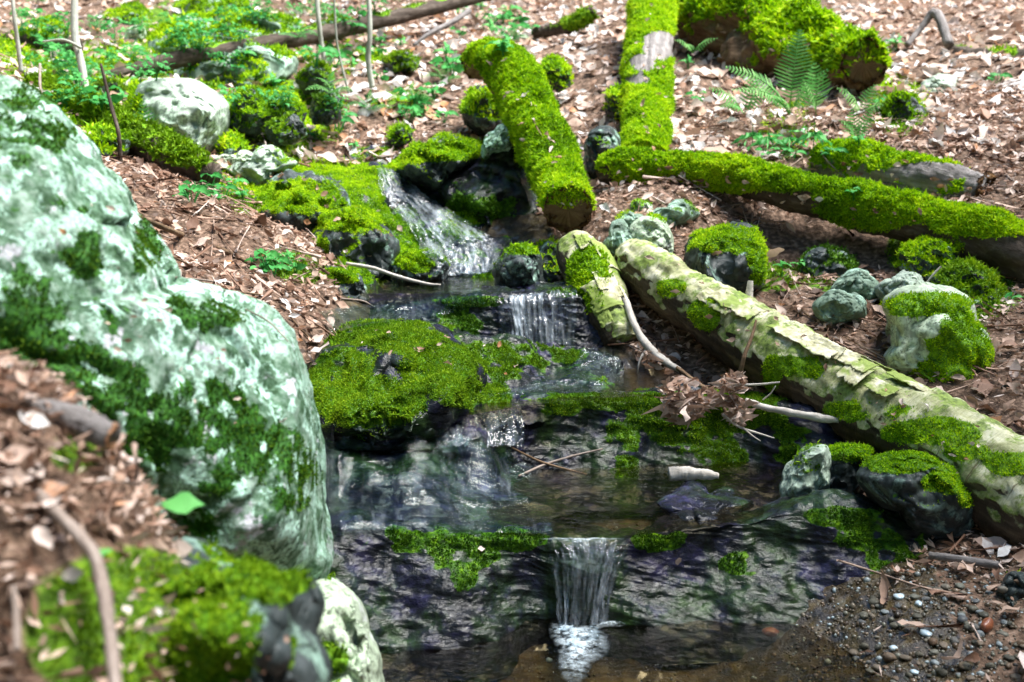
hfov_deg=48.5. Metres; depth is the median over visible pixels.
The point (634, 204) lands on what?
flat stone
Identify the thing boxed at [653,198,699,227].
flat stone
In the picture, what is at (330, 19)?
mossy rock
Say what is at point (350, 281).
mossy rock
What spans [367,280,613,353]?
rock ledge
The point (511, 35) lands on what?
fern
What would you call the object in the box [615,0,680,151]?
fallen log
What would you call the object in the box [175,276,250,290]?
twig
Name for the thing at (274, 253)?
herb
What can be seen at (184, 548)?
dead leaf
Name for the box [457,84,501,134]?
mossy rock
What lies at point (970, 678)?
pebble
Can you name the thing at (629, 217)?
flat stone
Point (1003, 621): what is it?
pebble
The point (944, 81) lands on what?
rock
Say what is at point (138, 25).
leafy plant
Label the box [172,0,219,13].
mossy rock
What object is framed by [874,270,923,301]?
flat stone
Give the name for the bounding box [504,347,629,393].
stream water
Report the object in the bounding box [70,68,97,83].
leafy plant
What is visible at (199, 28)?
leafy plant
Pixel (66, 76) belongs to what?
leafy plant
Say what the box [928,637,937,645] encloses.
pebble
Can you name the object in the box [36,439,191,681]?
ground moss
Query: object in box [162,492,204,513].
green leaf
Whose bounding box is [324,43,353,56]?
seedling
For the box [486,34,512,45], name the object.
seedling
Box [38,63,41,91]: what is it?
sapling
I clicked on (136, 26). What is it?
leafy plant
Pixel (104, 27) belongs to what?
leafy plant
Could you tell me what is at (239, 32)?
leafy plant
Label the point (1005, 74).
seedling
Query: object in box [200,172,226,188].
herb
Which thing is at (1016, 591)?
stone
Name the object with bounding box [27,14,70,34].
mossy rock
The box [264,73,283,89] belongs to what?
leafy plant
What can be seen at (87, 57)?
leafy plant
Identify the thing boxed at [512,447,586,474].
twig
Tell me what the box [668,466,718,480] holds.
driftwood
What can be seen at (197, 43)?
leafy plant
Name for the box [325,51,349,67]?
seedling
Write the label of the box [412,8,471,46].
branch
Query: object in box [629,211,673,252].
rock
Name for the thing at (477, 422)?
waterfall
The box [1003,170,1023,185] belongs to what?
twig
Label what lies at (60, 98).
leafy plant
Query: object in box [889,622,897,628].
pebble
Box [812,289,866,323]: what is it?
stone
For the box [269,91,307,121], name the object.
mossy rock
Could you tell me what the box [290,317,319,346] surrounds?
twig
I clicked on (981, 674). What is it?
gravel
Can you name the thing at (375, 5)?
leafy plant
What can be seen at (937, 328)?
boulder
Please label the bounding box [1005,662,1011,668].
pebble
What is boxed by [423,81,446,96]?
seedling
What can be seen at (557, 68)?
mossy rock
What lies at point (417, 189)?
whitewater chute
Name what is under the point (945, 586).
pebble
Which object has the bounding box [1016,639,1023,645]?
pebble
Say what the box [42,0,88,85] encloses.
sapling
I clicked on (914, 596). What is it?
pebble
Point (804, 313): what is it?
twig
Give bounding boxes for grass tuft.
[731,127,766,145]
[747,132,786,150]
[772,129,806,147]
[792,121,832,151]
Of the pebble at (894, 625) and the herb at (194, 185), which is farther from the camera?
the herb at (194, 185)
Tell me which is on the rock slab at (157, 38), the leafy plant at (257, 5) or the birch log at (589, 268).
the leafy plant at (257, 5)
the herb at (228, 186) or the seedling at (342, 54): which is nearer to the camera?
the herb at (228, 186)
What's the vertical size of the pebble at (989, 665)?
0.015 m
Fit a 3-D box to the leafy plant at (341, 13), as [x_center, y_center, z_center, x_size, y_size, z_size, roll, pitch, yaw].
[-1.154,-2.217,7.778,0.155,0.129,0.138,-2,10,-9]
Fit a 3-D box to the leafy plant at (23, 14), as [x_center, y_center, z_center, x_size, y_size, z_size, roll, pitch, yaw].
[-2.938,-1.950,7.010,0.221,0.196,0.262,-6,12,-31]
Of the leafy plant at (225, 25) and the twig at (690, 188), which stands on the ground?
the twig at (690, 188)
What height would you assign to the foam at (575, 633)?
0.010 m
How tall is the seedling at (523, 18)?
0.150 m
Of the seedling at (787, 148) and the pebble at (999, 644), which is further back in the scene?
the seedling at (787, 148)
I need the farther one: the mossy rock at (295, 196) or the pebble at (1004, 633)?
the mossy rock at (295, 196)
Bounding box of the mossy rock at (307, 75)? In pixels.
[293,56,335,94]
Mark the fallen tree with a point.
(389, 17)
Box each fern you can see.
[45,58,78,76]
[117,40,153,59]
[133,101,158,121]
[279,19,316,38]
[306,71,353,95]
[348,89,389,111]
[388,81,431,103]
[422,62,460,80]
[496,24,528,40]
[674,38,716,51]
[709,74,774,114]
[725,30,828,114]
[797,62,832,109]
[837,85,883,113]
[841,109,874,135]
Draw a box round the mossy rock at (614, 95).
[601,82,624,121]
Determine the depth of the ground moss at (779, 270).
4.36 m
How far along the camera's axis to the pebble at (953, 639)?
2.61 m
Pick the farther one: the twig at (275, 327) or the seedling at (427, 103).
the seedling at (427, 103)
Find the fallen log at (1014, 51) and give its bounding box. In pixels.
[947,42,1023,57]
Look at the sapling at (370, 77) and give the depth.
6.78 m
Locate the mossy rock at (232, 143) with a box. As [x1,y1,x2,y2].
[214,126,253,154]
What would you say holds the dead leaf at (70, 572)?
on the ground moss at (147, 610)
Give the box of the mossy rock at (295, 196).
[252,168,350,234]
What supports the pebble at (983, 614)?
on the ground
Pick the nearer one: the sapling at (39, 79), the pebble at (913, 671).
the pebble at (913, 671)
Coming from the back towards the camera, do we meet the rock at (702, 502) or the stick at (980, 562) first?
the rock at (702, 502)
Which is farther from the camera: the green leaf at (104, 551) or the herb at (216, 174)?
the herb at (216, 174)
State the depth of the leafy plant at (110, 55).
6.95 m
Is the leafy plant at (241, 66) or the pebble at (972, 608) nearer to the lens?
the pebble at (972, 608)
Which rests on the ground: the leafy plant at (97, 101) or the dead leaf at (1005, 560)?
the dead leaf at (1005, 560)
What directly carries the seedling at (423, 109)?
on the ground
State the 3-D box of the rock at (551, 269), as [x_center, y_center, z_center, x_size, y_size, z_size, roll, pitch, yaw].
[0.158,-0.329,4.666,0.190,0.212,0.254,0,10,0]
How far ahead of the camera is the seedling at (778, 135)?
5.62 m
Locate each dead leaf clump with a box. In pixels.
[632,342,670,369]
[641,374,718,429]
[702,369,759,427]
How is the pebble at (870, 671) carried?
on the ground
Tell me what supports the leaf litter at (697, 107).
on the ground
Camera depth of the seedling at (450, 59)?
7.35 m
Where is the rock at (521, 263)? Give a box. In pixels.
[492,240,544,286]
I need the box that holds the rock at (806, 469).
[779,440,830,496]
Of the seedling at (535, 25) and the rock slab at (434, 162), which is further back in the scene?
the seedling at (535, 25)
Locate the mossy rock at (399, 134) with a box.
[383,118,415,147]
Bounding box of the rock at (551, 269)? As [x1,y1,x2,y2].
[534,235,562,282]
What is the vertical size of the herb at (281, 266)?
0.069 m
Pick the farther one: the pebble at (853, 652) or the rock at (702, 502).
the rock at (702, 502)
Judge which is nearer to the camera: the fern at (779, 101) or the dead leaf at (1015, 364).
the dead leaf at (1015, 364)
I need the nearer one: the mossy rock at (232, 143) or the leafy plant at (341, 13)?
the mossy rock at (232, 143)
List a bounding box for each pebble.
[762,627,778,636]
[849,649,857,655]
[859,611,868,618]
[859,642,868,649]
[865,668,874,674]
[868,598,879,605]
[872,664,881,671]
[874,644,881,649]
[880,609,888,613]
[882,652,896,661]
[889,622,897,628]
[889,645,897,650]
[892,676,898,680]
[893,593,903,599]
[899,654,911,660]
[905,672,912,677]
[910,594,919,599]
[910,669,918,674]
[912,613,922,618]
[915,600,921,606]
[915,651,922,656]
[918,623,930,630]
[919,629,931,636]
[921,596,930,600]
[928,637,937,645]
[930,649,938,654]
[930,659,938,665]
[935,667,947,676]
[939,641,947,648]
[941,583,950,589]
[950,636,959,643]
[955,583,964,589]
[957,615,967,622]
[958,661,964,669]
[962,662,971,670]
[964,624,969,630]
[966,675,975,680]
[967,605,978,612]
[975,630,984,636]
[975,640,983,645]
[978,611,988,617]
[980,617,993,632]
[985,662,995,668]
[996,631,1008,636]
[996,641,1002,647]
[997,586,1007,592]
[1000,619,1007,625]
[1003,654,1014,660]
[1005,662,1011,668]
[1010,673,1021,679]
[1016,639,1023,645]
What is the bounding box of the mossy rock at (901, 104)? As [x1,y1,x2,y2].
[876,86,928,123]
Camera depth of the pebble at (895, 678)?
2.57 m
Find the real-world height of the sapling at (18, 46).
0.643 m
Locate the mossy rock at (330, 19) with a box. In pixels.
[312,13,353,42]
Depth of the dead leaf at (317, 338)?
3.63 m
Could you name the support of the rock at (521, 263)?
on the ground
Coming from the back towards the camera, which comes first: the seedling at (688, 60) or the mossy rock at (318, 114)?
the seedling at (688, 60)
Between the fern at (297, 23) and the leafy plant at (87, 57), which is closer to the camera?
the leafy plant at (87, 57)
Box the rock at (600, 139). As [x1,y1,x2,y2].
[583,125,620,179]
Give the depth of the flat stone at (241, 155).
5.29 m
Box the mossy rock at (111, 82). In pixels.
[92,77,128,92]
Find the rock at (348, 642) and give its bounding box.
[316,571,384,681]
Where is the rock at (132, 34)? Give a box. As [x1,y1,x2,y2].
[124,25,146,41]
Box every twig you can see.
[10,585,20,652]
[159,250,223,277]
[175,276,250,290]
[192,213,255,228]
[223,290,297,298]
[245,309,287,341]
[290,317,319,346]
[341,298,373,306]
[377,111,405,119]
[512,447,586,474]
[518,448,602,476]
[675,366,727,416]
[682,170,698,201]
[722,413,773,440]
[738,319,756,372]
[745,382,779,399]
[773,306,815,319]
[822,152,842,175]
[926,266,940,281]
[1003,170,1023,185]
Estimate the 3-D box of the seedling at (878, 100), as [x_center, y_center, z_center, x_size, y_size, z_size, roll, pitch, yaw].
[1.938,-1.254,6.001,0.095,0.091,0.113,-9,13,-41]
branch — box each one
[25,398,121,450]
[33,489,121,681]
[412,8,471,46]
[532,4,599,37]
[621,293,680,372]
[745,398,838,422]
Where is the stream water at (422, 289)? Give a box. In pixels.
[350,275,630,293]
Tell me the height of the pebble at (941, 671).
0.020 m
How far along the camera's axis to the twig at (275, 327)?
2.15 m
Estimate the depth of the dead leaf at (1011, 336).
3.73 m
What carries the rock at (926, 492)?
on the ground
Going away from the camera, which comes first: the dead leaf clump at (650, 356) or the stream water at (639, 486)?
the stream water at (639, 486)
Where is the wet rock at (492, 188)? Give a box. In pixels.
[438,144,538,226]
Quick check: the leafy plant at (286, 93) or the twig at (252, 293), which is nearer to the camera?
the twig at (252, 293)
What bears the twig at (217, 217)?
on the ground
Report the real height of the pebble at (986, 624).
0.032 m
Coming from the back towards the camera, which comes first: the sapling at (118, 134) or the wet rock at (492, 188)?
the wet rock at (492, 188)
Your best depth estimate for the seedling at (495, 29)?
8.41 m
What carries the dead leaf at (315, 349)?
on the ground
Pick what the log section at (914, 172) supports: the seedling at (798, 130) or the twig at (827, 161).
the twig at (827, 161)
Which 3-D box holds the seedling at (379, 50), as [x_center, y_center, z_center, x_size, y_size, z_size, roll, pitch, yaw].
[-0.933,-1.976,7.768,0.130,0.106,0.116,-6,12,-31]
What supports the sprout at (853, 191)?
on the fallen log at (991, 236)
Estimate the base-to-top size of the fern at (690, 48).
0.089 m
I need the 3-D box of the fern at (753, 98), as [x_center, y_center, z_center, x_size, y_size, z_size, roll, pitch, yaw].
[1.194,-1.302,5.997,0.328,0.213,0.181,-3,11,-18]
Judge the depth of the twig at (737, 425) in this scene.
3.44 m
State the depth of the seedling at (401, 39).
7.94 m
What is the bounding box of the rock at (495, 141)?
[481,123,511,159]
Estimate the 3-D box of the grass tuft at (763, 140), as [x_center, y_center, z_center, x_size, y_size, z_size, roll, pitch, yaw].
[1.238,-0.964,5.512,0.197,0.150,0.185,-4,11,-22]
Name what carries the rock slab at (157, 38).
on the ground
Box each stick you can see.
[125,159,176,219]
[138,215,255,265]
[346,262,440,285]
[745,281,752,296]
[904,8,953,48]
[928,552,998,568]
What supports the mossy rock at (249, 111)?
on the ground
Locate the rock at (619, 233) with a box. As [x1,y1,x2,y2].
[603,219,631,256]
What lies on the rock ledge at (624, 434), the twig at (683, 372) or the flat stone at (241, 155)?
the twig at (683, 372)
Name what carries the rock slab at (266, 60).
on the ground
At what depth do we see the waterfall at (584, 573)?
2.87 m
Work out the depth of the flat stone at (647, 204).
4.86 m
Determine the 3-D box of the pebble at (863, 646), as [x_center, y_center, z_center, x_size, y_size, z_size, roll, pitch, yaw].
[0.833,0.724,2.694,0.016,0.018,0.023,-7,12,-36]
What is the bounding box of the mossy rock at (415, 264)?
[392,247,450,288]
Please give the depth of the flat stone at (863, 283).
4.18 m
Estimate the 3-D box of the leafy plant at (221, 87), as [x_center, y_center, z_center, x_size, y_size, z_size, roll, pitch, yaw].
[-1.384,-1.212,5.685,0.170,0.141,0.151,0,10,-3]
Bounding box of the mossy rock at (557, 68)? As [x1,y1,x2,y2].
[540,53,573,92]
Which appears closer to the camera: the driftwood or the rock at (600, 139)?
the driftwood
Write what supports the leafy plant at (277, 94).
on the mossy rock at (298, 107)
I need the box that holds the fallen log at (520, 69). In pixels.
[459,35,596,232]
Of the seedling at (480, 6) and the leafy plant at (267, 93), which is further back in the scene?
the seedling at (480, 6)
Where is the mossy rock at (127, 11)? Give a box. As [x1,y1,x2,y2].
[102,0,154,25]
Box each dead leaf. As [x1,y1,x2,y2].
[0,445,37,463]
[18,410,49,426]
[37,480,68,496]
[61,566,84,581]
[116,432,126,445]
[172,539,192,557]
[308,341,328,352]
[312,334,323,341]
[336,301,348,308]
[767,247,784,257]
[1000,553,1015,563]
[1002,334,1014,345]
[1009,358,1020,378]
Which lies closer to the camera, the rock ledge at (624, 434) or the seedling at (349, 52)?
the rock ledge at (624, 434)
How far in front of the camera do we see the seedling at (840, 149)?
5.17 m
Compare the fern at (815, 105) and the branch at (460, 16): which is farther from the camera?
the branch at (460, 16)
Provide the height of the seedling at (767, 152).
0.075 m
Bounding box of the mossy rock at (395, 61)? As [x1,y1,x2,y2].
[381,49,422,73]
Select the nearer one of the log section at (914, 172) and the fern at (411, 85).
the log section at (914, 172)
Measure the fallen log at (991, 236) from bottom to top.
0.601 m
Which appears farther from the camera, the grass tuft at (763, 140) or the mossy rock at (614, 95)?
the mossy rock at (614, 95)
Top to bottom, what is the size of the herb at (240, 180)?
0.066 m
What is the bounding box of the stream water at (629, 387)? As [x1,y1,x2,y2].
[476,368,674,412]
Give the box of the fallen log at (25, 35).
[0,26,83,53]
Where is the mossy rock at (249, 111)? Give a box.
[228,84,273,138]
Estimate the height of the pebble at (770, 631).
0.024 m
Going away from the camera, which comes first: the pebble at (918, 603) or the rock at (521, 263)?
the pebble at (918, 603)
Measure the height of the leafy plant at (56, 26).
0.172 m
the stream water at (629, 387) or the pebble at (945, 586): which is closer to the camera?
the pebble at (945, 586)
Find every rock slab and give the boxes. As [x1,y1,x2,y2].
[144,0,300,53]
[168,34,298,87]
[243,145,512,290]
[383,130,482,190]
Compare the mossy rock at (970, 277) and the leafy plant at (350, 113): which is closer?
the mossy rock at (970, 277)
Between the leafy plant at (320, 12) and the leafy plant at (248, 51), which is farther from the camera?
the leafy plant at (320, 12)
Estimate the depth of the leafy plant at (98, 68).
6.10 m
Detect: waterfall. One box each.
[441,407,520,446]
[514,288,576,334]
[553,536,627,624]
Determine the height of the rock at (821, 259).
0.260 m
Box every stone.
[213,150,252,171]
[227,145,296,184]
[615,208,642,226]
[629,198,646,211]
[642,198,652,211]
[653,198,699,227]
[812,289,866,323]
[830,268,878,300]
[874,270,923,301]
[996,568,1023,606]
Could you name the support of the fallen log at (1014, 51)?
on the ground
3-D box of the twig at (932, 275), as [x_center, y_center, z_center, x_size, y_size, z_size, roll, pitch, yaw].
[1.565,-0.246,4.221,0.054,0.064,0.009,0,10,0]
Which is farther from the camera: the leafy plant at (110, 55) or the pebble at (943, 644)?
the leafy plant at (110, 55)
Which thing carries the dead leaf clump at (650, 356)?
on the ground
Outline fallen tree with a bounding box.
[99,0,491,78]
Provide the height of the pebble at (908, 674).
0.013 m
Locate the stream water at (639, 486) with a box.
[512,462,781,534]
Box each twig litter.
[0,348,190,681]
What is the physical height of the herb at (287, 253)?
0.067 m
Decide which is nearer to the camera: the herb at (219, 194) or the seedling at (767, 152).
the herb at (219, 194)
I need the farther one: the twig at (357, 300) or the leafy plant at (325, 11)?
the leafy plant at (325, 11)
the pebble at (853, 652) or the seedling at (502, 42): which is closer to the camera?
the pebble at (853, 652)
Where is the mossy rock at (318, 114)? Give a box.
[309,84,344,125]
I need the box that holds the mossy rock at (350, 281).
[320,265,369,303]
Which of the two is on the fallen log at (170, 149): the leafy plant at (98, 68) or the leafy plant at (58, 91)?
the leafy plant at (58, 91)
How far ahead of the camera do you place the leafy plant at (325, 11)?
9.32 m
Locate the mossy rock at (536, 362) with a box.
[306,318,626,454]
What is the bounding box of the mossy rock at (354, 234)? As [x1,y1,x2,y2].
[312,204,399,280]
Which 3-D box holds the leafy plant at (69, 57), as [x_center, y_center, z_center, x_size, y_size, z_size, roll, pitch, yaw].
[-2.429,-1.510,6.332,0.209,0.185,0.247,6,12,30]
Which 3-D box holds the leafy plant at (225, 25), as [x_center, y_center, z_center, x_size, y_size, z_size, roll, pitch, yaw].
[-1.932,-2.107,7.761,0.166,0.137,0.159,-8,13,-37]
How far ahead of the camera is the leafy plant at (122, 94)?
5.96 m
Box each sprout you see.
[775,260,791,276]
[791,259,804,272]
[845,186,859,206]
[1004,292,1023,306]
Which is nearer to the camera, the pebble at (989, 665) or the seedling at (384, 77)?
the pebble at (989, 665)
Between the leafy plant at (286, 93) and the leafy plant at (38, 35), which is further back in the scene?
the leafy plant at (38, 35)
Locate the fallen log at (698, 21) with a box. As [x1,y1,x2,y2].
[677,0,892,90]
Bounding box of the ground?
[0,0,1023,681]
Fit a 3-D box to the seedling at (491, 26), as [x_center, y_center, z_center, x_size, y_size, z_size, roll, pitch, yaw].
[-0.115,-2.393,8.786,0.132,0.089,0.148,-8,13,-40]
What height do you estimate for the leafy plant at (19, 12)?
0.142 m
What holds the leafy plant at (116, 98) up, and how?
on the fallen log at (170, 149)
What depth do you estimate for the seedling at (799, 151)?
5.42 m
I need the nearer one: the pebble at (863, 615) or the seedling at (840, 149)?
the pebble at (863, 615)
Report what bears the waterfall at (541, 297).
on the rock ledge at (558, 317)
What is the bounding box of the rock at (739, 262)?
[683,220,770,293]
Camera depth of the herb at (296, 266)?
4.06 m
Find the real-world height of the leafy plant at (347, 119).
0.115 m
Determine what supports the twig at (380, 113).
on the leaf litter at (697, 107)
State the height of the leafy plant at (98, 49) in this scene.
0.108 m
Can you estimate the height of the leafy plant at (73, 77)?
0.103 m
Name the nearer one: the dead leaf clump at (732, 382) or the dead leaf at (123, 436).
the dead leaf at (123, 436)
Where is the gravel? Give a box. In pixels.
[514,516,1023,681]
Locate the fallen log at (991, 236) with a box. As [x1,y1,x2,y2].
[594,143,1023,283]
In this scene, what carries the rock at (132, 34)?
on the ground
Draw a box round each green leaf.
[99,548,111,555]
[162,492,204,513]
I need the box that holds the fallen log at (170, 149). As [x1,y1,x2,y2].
[17,68,221,186]
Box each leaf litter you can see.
[0,0,1023,213]
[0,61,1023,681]
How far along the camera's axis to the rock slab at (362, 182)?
5.27 m
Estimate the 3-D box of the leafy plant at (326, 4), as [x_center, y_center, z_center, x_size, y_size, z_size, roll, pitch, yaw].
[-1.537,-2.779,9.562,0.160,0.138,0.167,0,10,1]
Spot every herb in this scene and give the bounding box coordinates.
[172,183,212,202]
[182,180,206,188]
[190,183,214,193]
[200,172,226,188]
[205,189,222,199]
[214,183,238,197]
[226,177,248,185]
[227,187,250,200]
[244,257,275,272]
[253,247,285,261]
[260,262,291,275]
[266,254,294,269]
[277,257,306,273]
[280,249,294,257]
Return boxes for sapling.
[11,0,23,71]
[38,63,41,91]
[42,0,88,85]
[100,63,122,163]
[315,0,326,61]
[333,0,350,98]
[365,0,374,87]
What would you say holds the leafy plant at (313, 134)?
on the ground
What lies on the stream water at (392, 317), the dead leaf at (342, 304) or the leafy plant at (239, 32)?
the dead leaf at (342, 304)
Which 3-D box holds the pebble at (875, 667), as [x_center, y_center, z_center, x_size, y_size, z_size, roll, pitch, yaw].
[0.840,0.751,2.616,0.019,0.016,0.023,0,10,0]
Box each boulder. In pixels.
[0,75,333,579]
[122,77,229,151]
[880,282,994,382]
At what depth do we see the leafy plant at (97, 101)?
5.09 m
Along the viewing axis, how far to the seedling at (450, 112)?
6.42 m
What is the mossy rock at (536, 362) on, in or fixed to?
on the ground
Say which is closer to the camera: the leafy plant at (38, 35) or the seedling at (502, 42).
the seedling at (502, 42)
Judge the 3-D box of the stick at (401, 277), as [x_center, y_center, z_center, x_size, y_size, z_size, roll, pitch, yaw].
[-0.461,-0.259,4.385,0.416,0.076,0.015,5,11,24]
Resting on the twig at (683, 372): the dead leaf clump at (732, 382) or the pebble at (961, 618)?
the dead leaf clump at (732, 382)
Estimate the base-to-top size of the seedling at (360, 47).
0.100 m
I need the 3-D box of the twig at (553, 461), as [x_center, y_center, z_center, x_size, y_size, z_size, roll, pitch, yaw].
[0.135,0.365,3.478,0.305,0.049,0.065,-6,12,-30]
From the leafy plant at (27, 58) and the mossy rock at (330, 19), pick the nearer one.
the leafy plant at (27, 58)
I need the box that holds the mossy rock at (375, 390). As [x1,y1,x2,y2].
[308,317,488,440]
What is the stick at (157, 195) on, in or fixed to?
on the ground
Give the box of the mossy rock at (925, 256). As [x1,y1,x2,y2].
[893,234,957,282]
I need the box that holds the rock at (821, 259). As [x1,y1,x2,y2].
[792,238,860,278]
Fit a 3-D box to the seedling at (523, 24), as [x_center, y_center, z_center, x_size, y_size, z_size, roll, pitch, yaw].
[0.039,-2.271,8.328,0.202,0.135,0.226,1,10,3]
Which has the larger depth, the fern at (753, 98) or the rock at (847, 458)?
the fern at (753, 98)
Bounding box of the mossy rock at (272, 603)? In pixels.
[157,536,331,681]
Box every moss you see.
[0,22,929,196]
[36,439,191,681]
[201,187,1023,321]
[761,0,822,39]
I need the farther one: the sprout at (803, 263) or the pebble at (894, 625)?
the sprout at (803, 263)
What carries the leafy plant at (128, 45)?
on the ground
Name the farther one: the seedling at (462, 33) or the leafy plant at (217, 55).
the seedling at (462, 33)
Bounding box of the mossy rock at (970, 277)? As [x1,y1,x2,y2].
[930,252,1013,310]
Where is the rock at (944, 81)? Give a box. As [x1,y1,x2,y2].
[920,73,958,93]
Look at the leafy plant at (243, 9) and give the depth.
7.85 m
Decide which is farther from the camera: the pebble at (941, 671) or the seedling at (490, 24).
the seedling at (490, 24)
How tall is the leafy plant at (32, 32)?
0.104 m
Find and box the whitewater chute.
[378,167,500,275]
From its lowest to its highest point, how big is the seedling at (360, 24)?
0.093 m
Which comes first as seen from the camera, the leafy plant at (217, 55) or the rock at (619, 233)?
the rock at (619, 233)
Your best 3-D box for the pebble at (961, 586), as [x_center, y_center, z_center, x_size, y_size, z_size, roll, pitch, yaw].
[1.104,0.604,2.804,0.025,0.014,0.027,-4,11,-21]
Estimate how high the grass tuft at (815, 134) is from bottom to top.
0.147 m
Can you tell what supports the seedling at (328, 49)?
on the mossy rock at (307, 75)
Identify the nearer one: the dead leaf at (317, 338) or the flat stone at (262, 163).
the dead leaf at (317, 338)
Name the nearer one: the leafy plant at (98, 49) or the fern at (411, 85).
the fern at (411, 85)
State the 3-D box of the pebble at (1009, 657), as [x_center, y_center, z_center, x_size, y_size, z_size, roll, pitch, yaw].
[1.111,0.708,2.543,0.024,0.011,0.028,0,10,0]
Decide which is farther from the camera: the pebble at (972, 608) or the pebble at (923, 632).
the pebble at (972, 608)
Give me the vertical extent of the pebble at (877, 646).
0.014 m
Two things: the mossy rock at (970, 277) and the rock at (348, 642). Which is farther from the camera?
the mossy rock at (970, 277)
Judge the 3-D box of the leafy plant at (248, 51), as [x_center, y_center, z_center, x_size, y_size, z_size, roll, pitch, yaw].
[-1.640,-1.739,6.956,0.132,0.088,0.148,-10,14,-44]
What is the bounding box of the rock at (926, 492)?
[855,448,974,539]
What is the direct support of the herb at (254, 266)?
on the ground
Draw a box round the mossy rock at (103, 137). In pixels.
[81,119,133,159]
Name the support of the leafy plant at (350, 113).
on the ground
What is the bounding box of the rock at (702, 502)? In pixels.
[656,480,753,524]
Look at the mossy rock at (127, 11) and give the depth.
9.08 m
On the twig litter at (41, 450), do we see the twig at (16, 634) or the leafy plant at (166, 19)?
the twig at (16, 634)
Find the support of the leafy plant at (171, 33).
on the fallen tree
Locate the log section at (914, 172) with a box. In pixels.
[806,134,998,199]
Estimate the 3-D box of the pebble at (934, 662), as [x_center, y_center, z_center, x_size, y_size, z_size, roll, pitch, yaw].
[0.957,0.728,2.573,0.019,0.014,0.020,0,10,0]
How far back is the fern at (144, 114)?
5.05 m
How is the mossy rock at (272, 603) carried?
on the ground
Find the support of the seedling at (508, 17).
on the ground
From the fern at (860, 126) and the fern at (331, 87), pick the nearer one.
the fern at (860, 126)
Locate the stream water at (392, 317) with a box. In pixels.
[322,288,478,331]
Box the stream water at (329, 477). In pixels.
[319,423,551,530]
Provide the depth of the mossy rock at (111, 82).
6.12 m
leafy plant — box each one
[10,6,32,23]
[16,8,54,38]
[25,51,49,65]
[29,31,49,46]
[33,33,69,58]
[44,90,72,108]
[45,41,75,67]
[48,11,83,37]
[51,53,97,77]
[54,88,71,107]
[55,62,75,73]
[57,70,85,84]
[58,74,99,102]
[64,54,92,73]
[69,59,96,75]
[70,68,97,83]
[77,92,113,115]
[81,85,122,109]
[86,14,104,26]
[88,21,103,33]
[92,63,116,78]
[93,47,116,60]
[96,18,131,43]
[100,48,119,64]
[118,89,126,103]
[119,44,144,53]
[126,62,153,82]
[128,16,149,34]
[130,19,148,31]
[136,49,174,80]
[157,12,175,23]
[163,26,196,50]
[169,32,195,52]
[173,15,221,50]
[182,12,207,31]
[192,41,213,59]
[208,51,234,70]
[213,5,235,22]
[217,84,248,109]
[218,21,241,36]
[229,26,248,42]
[229,64,245,76]
[230,4,255,20]
[232,50,255,62]
[246,5,274,27]
[249,0,278,24]
[257,88,280,105]
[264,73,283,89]
[271,91,293,108]
[276,85,299,102]
[286,1,304,15]
[308,128,320,140]
[312,7,326,18]
[313,4,331,19]
[321,2,338,11]
[323,94,349,117]
[324,116,355,132]
[332,7,354,23]
[342,111,357,116]
[343,139,360,146]
[362,0,387,14]
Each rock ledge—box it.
[325,383,844,524]
[329,489,936,681]
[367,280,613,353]
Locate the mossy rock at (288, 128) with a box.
[261,111,306,145]
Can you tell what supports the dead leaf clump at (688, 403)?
on the rock ledge at (624, 434)
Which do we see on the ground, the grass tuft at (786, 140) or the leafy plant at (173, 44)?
the grass tuft at (786, 140)
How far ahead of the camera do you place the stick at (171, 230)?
3.67 m
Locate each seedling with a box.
[296,44,340,66]
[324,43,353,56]
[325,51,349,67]
[342,19,356,30]
[343,56,357,70]
[347,4,366,20]
[353,22,366,35]
[356,45,374,54]
[371,44,386,53]
[372,34,386,45]
[372,70,388,80]
[389,35,406,44]
[392,86,428,103]
[393,103,422,119]
[401,106,421,116]
[412,105,431,116]
[418,101,433,106]
[419,83,441,101]
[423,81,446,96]
[429,56,460,70]
[431,56,463,77]
[433,42,457,62]
[433,110,459,122]
[449,26,466,37]
[473,2,486,8]
[476,12,494,19]
[480,19,495,32]
[483,33,513,57]
[485,13,509,23]
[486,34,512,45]
[488,11,510,24]
[489,25,503,31]
[492,27,507,34]
[492,44,508,54]
[499,4,522,12]
[504,21,529,32]
[505,10,529,22]
[524,24,539,34]
[677,55,694,69]
[683,90,706,101]
[754,147,775,159]
[765,133,784,136]
[772,147,793,155]
[785,149,806,160]
[786,126,806,133]
[820,146,847,162]
[844,132,866,147]
[868,95,885,101]
[885,33,904,50]
[986,72,1012,82]
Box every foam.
[565,632,589,656]
[572,628,587,642]
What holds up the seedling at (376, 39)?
on the ground
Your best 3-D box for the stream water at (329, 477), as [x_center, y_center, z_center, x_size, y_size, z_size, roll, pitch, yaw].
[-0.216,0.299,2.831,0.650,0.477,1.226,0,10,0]
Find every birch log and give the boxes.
[556,230,636,345]
[614,238,1023,549]
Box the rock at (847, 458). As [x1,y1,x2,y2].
[827,441,873,493]
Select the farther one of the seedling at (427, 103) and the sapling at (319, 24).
the sapling at (319, 24)
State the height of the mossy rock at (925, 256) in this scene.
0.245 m
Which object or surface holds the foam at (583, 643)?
on the stream water
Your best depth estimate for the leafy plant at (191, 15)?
7.77 m
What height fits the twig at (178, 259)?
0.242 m

